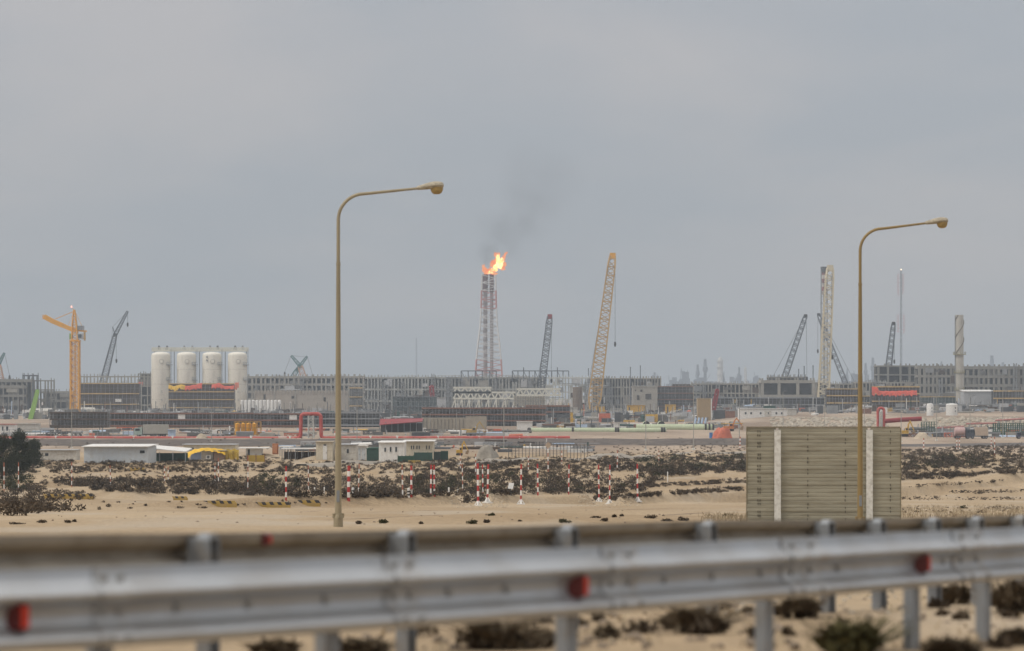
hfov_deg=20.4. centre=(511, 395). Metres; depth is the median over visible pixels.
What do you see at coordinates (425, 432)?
construction clutter
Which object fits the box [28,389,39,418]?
mobile crane
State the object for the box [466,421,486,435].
excavator
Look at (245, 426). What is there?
tank rack
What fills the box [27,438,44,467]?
tree
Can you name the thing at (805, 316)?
crawler crane
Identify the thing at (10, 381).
frame building
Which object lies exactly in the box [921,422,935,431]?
wire fence
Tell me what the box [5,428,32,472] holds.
tree
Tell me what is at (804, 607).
bush
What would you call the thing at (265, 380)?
frame building
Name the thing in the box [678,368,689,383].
refinery tower
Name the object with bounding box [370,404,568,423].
construction clutter
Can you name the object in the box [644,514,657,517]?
bush
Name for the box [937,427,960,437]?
wire fence
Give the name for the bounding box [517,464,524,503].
marker pole
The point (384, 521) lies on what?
bush
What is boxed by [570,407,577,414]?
container
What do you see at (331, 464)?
dirt track
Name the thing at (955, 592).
bush
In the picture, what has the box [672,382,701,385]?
scaffold block
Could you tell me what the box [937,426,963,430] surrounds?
pipe
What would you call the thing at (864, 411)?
light pole
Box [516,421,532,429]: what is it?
container
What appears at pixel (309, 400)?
hall
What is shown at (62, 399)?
frame building
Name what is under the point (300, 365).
crawler crane
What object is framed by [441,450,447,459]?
sheet fence
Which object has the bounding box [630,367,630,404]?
thin post
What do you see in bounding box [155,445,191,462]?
lean to
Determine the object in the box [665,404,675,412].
container
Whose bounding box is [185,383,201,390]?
sheet cover
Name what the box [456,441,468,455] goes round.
excavator
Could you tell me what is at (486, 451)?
spoil heap
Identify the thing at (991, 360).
refinery tower
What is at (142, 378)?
frame building
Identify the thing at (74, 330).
tower crane
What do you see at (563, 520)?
bush
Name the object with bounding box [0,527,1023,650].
guardrail
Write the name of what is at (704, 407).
clad tower
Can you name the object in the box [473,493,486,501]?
bush
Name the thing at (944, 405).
scaffold block
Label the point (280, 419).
scaffold block
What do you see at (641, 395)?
block house
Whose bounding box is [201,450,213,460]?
site cabin
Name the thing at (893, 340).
crawler crane
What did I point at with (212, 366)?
silo
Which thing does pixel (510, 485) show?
notice board
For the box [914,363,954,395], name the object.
frame building
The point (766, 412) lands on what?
door
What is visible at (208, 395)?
scaffold block
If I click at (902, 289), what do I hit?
radio mast
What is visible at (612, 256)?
crawler crane
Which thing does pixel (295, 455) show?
open shelter
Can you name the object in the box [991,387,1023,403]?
scaffold block
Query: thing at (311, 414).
pipeline
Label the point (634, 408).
container
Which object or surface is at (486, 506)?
trench gravel
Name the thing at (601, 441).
service road
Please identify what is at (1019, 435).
truck
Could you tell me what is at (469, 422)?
retaining wall
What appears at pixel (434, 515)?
tyre track
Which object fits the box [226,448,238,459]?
tarpaulin
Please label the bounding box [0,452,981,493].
olive scrub
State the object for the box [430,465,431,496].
marker pole
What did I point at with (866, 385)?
frame building
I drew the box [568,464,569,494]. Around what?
marker pole
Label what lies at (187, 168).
sky
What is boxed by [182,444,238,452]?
site cabin
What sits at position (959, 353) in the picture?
chimney stack
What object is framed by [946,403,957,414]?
storage tank
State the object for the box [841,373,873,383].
refinery tower
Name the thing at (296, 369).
crawler crane
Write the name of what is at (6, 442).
tree
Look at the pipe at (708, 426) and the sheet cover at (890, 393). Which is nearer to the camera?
the pipe at (708, 426)
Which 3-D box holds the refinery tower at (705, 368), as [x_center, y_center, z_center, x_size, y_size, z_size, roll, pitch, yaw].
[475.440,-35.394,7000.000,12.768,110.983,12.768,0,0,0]
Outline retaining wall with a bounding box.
[421,416,486,430]
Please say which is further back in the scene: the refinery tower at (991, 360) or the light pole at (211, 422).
the refinery tower at (991, 360)
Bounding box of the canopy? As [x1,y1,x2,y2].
[379,418,422,431]
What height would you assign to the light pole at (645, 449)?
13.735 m
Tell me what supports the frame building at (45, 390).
on the ground at (250, 515)
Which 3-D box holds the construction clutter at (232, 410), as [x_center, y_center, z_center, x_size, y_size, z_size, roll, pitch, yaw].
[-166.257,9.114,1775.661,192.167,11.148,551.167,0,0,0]
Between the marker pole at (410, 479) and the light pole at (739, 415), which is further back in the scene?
the light pole at (739, 415)
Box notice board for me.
[508,483,513,488]
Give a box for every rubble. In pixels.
[770,416,888,426]
[919,416,1023,426]
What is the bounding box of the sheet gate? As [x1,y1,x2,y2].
[366,448,378,460]
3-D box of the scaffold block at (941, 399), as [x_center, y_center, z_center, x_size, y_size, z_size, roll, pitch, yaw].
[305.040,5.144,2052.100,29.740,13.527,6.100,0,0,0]
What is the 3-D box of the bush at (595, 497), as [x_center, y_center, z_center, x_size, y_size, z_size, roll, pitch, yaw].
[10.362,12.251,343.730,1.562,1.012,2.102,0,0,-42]
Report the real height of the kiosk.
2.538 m
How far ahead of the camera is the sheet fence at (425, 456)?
597.11 m
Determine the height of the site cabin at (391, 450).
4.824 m
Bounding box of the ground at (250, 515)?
[0,399,1023,650]
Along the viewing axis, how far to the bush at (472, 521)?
113.50 m
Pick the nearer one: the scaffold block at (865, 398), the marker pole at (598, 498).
the marker pole at (598, 498)
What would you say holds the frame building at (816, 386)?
on the ground at (250, 515)
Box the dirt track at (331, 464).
[295,451,745,466]
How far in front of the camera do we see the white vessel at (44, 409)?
1898.01 m
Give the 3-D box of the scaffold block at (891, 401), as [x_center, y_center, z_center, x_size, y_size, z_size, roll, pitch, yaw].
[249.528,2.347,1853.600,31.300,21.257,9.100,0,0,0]
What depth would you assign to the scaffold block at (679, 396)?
2150.50 m
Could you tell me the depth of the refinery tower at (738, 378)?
6995.17 m
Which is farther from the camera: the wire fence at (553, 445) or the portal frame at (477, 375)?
the portal frame at (477, 375)
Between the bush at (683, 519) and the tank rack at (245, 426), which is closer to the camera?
the bush at (683, 519)
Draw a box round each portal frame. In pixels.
[461,370,496,380]
[512,367,568,380]
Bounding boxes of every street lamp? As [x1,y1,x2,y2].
[332,181,443,526]
[855,217,947,518]
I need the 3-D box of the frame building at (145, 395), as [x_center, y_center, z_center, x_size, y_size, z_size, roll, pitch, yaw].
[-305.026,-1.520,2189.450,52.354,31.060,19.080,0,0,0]
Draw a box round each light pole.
[71,402,76,447]
[211,406,216,440]
[503,399,509,448]
[644,399,651,450]
[692,384,699,449]
[739,395,743,436]
[823,391,825,435]
[863,390,868,435]
[935,394,941,440]
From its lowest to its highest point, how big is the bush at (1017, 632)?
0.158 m
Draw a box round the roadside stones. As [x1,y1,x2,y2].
[690,590,901,613]
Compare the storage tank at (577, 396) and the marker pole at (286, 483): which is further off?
the storage tank at (577, 396)
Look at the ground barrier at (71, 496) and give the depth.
294.56 m
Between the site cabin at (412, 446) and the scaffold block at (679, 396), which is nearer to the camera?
the site cabin at (412, 446)
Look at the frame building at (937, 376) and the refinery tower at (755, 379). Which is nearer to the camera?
the frame building at (937, 376)
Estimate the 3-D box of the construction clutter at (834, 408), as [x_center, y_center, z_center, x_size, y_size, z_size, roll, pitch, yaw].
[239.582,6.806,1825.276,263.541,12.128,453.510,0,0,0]
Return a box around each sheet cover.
[168,384,184,390]
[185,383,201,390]
[212,383,233,389]
[872,387,916,396]
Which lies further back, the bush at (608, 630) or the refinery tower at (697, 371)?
the refinery tower at (697, 371)
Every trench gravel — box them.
[450,493,508,507]
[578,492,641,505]
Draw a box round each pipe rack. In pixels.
[357,373,546,411]
[542,375,592,409]
[591,376,660,409]
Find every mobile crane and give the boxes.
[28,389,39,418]
[712,389,718,410]
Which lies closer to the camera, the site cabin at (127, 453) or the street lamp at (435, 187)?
the street lamp at (435, 187)
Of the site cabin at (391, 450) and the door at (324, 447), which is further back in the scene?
the door at (324, 447)
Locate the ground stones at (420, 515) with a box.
[52,503,1017,523]
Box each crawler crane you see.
[0,352,10,378]
[100,311,128,382]
[284,355,305,375]
[287,356,311,383]
[537,314,552,393]
[581,253,615,410]
[773,314,807,379]
[817,265,834,396]
[817,313,854,383]
[885,322,895,364]
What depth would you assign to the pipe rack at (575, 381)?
2300.00 m
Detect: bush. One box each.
[238,636,309,650]
[340,635,395,650]
[378,518,388,523]
[433,618,555,649]
[458,493,473,502]
[466,518,477,523]
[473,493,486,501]
[558,518,571,522]
[592,493,605,500]
[593,622,622,639]
[605,493,617,499]
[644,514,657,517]
[644,604,754,633]
[678,516,688,520]
[774,595,829,618]
[788,613,922,650]
[916,633,987,650]
[942,584,970,603]
[963,578,1023,612]
[994,625,1023,645]
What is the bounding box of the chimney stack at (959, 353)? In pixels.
[953,315,965,403]
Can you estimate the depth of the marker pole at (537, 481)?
400.57 m
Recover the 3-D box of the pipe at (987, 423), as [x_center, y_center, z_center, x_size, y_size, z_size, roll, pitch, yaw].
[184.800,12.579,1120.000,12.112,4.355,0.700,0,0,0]
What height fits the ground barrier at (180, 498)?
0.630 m
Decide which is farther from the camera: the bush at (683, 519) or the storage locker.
the storage locker
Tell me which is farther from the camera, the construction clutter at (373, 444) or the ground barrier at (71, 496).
the construction clutter at (373, 444)
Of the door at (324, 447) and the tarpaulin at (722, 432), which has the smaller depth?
the door at (324, 447)
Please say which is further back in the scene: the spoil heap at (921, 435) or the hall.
the hall
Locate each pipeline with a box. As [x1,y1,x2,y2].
[1,412,569,438]
[876,407,921,426]
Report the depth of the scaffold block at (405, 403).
1960.34 m
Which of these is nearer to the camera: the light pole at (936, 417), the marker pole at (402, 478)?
the marker pole at (402, 478)
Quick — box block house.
[631,386,657,410]
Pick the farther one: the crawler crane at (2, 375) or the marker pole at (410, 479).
the crawler crane at (2, 375)
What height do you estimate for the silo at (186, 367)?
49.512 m
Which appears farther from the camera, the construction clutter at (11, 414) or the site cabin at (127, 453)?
the construction clutter at (11, 414)
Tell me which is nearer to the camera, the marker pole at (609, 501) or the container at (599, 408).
the marker pole at (609, 501)
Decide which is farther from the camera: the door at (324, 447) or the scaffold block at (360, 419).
the scaffold block at (360, 419)
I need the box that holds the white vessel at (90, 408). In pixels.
[80,407,95,411]
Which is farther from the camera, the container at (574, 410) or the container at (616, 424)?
the container at (574, 410)
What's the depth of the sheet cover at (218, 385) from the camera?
2083.29 m
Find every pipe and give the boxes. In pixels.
[527,427,665,431]
[636,423,713,429]
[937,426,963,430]
[966,422,996,426]
[995,418,1023,426]
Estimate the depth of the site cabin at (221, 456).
598.65 m
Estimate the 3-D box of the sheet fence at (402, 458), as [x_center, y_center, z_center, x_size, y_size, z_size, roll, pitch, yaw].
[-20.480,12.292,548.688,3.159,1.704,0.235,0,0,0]
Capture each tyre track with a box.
[140,507,742,512]
[165,512,713,519]
[305,509,655,511]
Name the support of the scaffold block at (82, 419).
on the ground at (250, 515)
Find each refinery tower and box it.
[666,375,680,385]
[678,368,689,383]
[693,375,713,382]
[696,364,699,376]
[703,359,707,379]
[716,357,724,381]
[729,377,735,382]
[736,367,742,382]
[744,366,746,382]
[746,377,759,382]
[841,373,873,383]
[864,363,867,381]
[871,358,873,374]
[989,356,993,365]
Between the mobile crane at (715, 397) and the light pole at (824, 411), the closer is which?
the light pole at (824, 411)
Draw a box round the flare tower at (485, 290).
[475,274,502,376]
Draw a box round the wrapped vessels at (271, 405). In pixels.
[240,400,281,411]
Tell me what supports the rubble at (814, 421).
on the ground at (250, 515)
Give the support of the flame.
on the flare tower at (485, 290)
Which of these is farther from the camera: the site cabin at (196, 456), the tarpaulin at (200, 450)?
the site cabin at (196, 456)
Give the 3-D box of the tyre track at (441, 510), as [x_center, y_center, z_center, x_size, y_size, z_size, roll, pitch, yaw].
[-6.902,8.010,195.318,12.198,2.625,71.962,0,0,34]
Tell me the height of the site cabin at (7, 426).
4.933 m
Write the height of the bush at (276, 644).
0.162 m
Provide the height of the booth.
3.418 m
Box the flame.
[482,252,507,274]
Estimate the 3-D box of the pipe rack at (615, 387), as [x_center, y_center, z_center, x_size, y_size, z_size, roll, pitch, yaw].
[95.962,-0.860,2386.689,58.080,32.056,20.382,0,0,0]
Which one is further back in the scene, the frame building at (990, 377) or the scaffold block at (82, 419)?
the frame building at (990, 377)
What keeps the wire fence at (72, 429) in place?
on the ground at (250, 515)
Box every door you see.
[323,445,326,459]
[362,449,364,459]
[765,411,770,416]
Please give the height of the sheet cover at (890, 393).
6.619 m
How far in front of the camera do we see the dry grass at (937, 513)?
139.65 m
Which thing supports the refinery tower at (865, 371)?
on the ground at (250, 515)
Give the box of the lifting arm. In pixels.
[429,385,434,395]
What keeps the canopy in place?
on the ground at (250, 515)
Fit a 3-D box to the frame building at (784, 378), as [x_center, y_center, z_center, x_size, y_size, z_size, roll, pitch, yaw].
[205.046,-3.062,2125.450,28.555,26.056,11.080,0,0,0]
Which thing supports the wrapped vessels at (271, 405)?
on the ground at (250, 515)
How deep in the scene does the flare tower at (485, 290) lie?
2997.78 m
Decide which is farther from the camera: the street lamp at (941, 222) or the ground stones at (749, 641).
the street lamp at (941, 222)
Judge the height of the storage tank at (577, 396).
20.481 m
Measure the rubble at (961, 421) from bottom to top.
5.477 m
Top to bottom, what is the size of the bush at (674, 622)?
0.245 m
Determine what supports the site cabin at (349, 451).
on the ground at (250, 515)
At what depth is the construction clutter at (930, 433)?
991.42 m
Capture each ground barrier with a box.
[43,494,92,498]
[130,468,144,470]
[172,496,187,499]
[205,501,236,506]
[255,502,290,507]
[297,500,320,506]
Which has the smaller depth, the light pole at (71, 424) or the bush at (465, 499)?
the bush at (465, 499)
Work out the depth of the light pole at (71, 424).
759.91 m
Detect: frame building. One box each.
[0,377,33,409]
[0,384,25,411]
[33,378,54,410]
[41,389,73,411]
[81,374,150,410]
[138,371,150,408]
[247,374,364,408]
[690,381,758,405]
[758,378,814,396]
[767,374,805,379]
[815,380,823,396]
[824,381,863,395]
[853,379,914,395]
[874,363,919,381]
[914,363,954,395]
[964,363,1023,390]
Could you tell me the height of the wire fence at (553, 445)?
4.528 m
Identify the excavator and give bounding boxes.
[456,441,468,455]
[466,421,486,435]
[723,418,742,430]
[901,421,915,436]
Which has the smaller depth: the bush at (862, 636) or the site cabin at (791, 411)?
the bush at (862, 636)
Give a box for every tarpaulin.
[188,448,225,456]
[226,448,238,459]
[712,427,731,437]
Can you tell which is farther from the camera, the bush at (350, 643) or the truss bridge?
the truss bridge
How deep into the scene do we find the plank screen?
118.94 m
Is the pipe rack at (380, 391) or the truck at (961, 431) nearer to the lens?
the truck at (961, 431)
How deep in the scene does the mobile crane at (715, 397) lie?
1648.72 m
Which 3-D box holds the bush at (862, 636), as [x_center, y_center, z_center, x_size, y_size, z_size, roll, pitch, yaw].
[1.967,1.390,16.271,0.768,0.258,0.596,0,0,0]
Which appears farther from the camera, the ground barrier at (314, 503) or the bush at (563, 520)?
the ground barrier at (314, 503)
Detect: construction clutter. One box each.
[0,399,166,418]
[2,425,531,435]
[148,402,381,412]
[279,438,599,452]
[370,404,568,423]
[536,417,742,428]
[563,398,761,421]
[717,397,1023,413]
[904,424,1022,436]
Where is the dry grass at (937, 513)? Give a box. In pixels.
[698,504,1023,520]
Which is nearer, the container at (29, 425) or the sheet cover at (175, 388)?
the container at (29, 425)
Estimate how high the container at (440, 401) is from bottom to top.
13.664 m
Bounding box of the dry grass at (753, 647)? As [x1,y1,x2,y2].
[380,591,1021,649]
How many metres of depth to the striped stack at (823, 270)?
2647.13 m
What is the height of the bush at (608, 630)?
0.147 m
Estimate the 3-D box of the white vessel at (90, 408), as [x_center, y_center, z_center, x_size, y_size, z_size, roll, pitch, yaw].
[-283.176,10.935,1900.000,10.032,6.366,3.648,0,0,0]
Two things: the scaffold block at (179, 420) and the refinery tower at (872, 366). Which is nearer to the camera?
the scaffold block at (179, 420)
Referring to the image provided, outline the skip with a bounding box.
[236,431,253,436]
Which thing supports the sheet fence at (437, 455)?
on the ground at (250, 515)
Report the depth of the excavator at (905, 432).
967.73 m
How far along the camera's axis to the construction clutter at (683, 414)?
1557.04 m
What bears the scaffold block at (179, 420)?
on the ground at (250, 515)
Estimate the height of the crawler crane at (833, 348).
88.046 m
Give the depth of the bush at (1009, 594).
22.16 m
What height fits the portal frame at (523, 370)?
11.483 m
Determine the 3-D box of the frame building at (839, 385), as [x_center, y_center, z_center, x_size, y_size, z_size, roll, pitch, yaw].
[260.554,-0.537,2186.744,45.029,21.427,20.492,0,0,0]
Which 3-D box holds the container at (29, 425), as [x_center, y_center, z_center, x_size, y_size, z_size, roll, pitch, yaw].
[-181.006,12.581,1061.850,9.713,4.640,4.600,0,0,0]
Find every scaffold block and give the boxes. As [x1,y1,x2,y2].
[49,408,109,427]
[81,380,140,412]
[110,408,253,427]
[168,381,234,411]
[254,410,301,427]
[301,408,379,426]
[349,385,362,410]
[392,393,436,415]
[422,403,545,425]
[525,401,569,422]
[657,383,692,409]
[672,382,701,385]
[712,394,823,408]
[825,385,857,408]
[862,396,869,408]
[870,383,919,407]
[920,394,955,403]
[931,401,1018,409]
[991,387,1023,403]
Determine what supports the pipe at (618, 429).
on the ground at (250, 515)
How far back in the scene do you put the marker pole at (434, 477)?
275.55 m
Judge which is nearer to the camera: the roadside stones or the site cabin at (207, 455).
the roadside stones
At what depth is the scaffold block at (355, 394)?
2140.46 m
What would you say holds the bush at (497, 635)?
on the ground at (250, 515)
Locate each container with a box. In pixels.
[13,423,40,431]
[437,398,445,407]
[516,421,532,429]
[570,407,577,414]
[596,406,604,412]
[613,422,626,427]
[627,405,644,414]
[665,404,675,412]
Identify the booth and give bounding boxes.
[167,429,175,435]
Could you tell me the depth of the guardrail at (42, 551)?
16.94 m
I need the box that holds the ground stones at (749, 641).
[341,587,1020,649]
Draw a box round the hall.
[254,390,348,411]
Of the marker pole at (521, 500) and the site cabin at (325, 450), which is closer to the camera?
the marker pole at (521, 500)
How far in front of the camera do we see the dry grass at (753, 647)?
18.61 m
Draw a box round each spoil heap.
[196,433,207,437]
[476,444,498,459]
[913,432,930,438]
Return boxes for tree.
[0,432,19,477]
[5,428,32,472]
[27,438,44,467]
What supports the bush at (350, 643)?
on the ground at (250, 515)
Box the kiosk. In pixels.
[239,447,270,455]
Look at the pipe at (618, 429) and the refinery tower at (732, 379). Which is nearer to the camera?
the pipe at (618, 429)
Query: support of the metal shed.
on the ground at (250, 515)
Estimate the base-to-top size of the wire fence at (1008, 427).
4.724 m
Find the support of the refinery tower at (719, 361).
on the ground at (250, 515)
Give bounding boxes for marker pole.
[285,466,286,500]
[347,466,349,500]
[401,465,402,494]
[410,466,411,496]
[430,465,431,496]
[433,465,434,496]
[475,463,481,505]
[482,464,492,502]
[482,465,483,493]
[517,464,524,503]
[537,464,538,494]
[546,442,550,469]
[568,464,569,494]
[596,465,601,501]
[606,465,611,503]
[635,464,641,501]
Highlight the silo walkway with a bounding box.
[151,346,248,382]
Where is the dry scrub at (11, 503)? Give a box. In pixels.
[0,437,1023,648]
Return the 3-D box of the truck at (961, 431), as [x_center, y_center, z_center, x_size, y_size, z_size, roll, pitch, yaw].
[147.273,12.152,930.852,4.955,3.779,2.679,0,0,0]
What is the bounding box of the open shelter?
[281,448,315,459]
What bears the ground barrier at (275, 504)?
on the ground at (250, 515)
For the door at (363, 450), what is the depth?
618.14 m
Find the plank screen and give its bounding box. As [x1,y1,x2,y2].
[746,427,900,519]
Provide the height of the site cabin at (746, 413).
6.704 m
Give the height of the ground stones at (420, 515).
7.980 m
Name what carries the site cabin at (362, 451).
on the ground at (250, 515)
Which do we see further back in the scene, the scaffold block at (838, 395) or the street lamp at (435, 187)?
the scaffold block at (838, 395)
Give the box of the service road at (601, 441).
[11,438,745,445]
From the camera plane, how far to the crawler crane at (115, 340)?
2348.88 m
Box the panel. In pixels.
[247,454,264,461]
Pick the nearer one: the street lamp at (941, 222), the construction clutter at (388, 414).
the street lamp at (941, 222)
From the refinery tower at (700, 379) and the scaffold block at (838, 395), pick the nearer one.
the scaffold block at (838, 395)
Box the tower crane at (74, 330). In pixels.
[42,306,86,411]
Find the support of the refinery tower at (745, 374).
on the ground at (250, 515)
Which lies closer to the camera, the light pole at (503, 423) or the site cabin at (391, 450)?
the site cabin at (391, 450)
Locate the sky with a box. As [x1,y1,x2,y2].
[0,0,1023,398]
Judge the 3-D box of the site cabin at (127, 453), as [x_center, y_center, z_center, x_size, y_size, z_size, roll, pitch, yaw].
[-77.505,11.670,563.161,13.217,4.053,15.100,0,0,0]
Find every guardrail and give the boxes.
[0,515,1023,650]
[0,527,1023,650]
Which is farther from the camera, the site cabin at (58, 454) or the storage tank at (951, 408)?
the storage tank at (951, 408)
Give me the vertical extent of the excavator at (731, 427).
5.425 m
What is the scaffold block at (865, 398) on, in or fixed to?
on the ground at (250, 515)
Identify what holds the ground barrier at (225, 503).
on the ground at (250, 515)
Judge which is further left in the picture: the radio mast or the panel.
the panel
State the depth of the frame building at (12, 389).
2250.00 m
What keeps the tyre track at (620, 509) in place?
on the ground at (250, 515)
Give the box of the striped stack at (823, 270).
[820,267,827,383]
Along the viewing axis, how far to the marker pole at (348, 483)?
266.05 m
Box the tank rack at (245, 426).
[234,421,261,435]
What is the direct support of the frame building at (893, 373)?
on the ground at (250, 515)
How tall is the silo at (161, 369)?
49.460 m
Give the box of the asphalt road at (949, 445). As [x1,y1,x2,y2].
[901,443,1023,446]
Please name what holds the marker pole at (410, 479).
on the ground at (250, 515)
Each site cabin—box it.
[0,424,16,434]
[39,449,80,460]
[81,444,158,462]
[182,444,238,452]
[190,449,200,459]
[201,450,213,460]
[213,450,226,460]
[315,441,334,460]
[341,444,357,459]
[358,445,368,459]
[378,441,406,460]
[403,440,435,458]
[737,408,787,418]
[787,408,796,414]
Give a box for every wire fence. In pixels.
[4,429,133,435]
[508,441,587,458]
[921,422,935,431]
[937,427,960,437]
[993,423,1023,434]
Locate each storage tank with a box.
[573,387,581,409]
[927,403,932,415]
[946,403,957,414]
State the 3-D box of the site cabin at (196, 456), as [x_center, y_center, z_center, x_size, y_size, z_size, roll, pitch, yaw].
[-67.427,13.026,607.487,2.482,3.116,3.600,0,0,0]
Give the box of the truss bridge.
[452,387,562,407]
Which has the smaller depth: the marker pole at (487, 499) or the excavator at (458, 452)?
the marker pole at (487, 499)
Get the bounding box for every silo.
[151,349,171,409]
[177,352,197,382]
[202,349,222,382]
[228,352,248,410]
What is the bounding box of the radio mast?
[897,269,904,363]
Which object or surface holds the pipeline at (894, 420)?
on the ground at (250, 515)
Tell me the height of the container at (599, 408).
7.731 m
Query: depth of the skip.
960.00 m
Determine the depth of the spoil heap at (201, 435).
931.51 m
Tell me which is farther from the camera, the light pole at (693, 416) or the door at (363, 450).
the light pole at (693, 416)
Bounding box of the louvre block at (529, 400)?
[514,396,544,406]
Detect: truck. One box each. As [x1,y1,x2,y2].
[134,424,168,435]
[954,427,969,438]
[970,427,987,438]
[1016,432,1023,438]
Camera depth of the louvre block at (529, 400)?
2001.00 m
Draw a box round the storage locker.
[272,443,278,453]
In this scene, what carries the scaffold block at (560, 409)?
on the ground at (250, 515)
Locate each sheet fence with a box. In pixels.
[398,455,413,461]
[414,452,431,460]
[434,452,440,459]
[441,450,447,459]
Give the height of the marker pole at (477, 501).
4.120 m
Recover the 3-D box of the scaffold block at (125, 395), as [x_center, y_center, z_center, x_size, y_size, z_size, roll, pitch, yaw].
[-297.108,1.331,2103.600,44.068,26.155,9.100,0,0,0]
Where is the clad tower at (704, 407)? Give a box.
[696,398,711,420]
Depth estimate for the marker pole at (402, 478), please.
271.79 m
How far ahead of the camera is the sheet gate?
597.20 m
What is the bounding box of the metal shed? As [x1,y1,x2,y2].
[960,390,990,403]
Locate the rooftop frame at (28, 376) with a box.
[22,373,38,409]
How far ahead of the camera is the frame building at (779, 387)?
2094.80 m
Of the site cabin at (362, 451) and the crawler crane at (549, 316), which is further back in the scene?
the crawler crane at (549, 316)
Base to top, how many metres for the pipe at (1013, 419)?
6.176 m
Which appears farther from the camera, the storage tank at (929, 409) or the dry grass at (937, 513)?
the storage tank at (929, 409)
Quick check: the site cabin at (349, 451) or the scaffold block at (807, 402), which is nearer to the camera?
the site cabin at (349, 451)
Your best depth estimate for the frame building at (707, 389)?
2180.00 m
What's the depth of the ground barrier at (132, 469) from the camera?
509.74 m
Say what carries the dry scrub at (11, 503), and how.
on the ground at (250, 515)
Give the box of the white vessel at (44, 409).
[28,408,51,414]
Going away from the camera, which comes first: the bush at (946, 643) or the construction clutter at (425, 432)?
the bush at (946, 643)
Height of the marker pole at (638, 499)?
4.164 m
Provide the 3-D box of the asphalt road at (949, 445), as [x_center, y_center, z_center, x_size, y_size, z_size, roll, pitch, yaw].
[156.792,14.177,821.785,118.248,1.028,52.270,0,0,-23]
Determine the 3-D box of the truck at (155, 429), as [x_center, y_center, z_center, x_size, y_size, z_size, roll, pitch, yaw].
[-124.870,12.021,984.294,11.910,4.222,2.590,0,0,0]
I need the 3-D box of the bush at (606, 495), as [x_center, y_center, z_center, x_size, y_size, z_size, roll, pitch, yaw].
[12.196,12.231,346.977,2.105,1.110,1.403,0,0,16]
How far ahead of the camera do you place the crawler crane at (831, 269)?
2047.19 m
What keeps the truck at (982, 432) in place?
on the ground at (250, 515)
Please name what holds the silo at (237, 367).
on the ground at (250, 515)
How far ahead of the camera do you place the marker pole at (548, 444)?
506.13 m
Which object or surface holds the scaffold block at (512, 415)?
on the ground at (250, 515)
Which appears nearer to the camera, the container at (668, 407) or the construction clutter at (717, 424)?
the construction clutter at (717, 424)

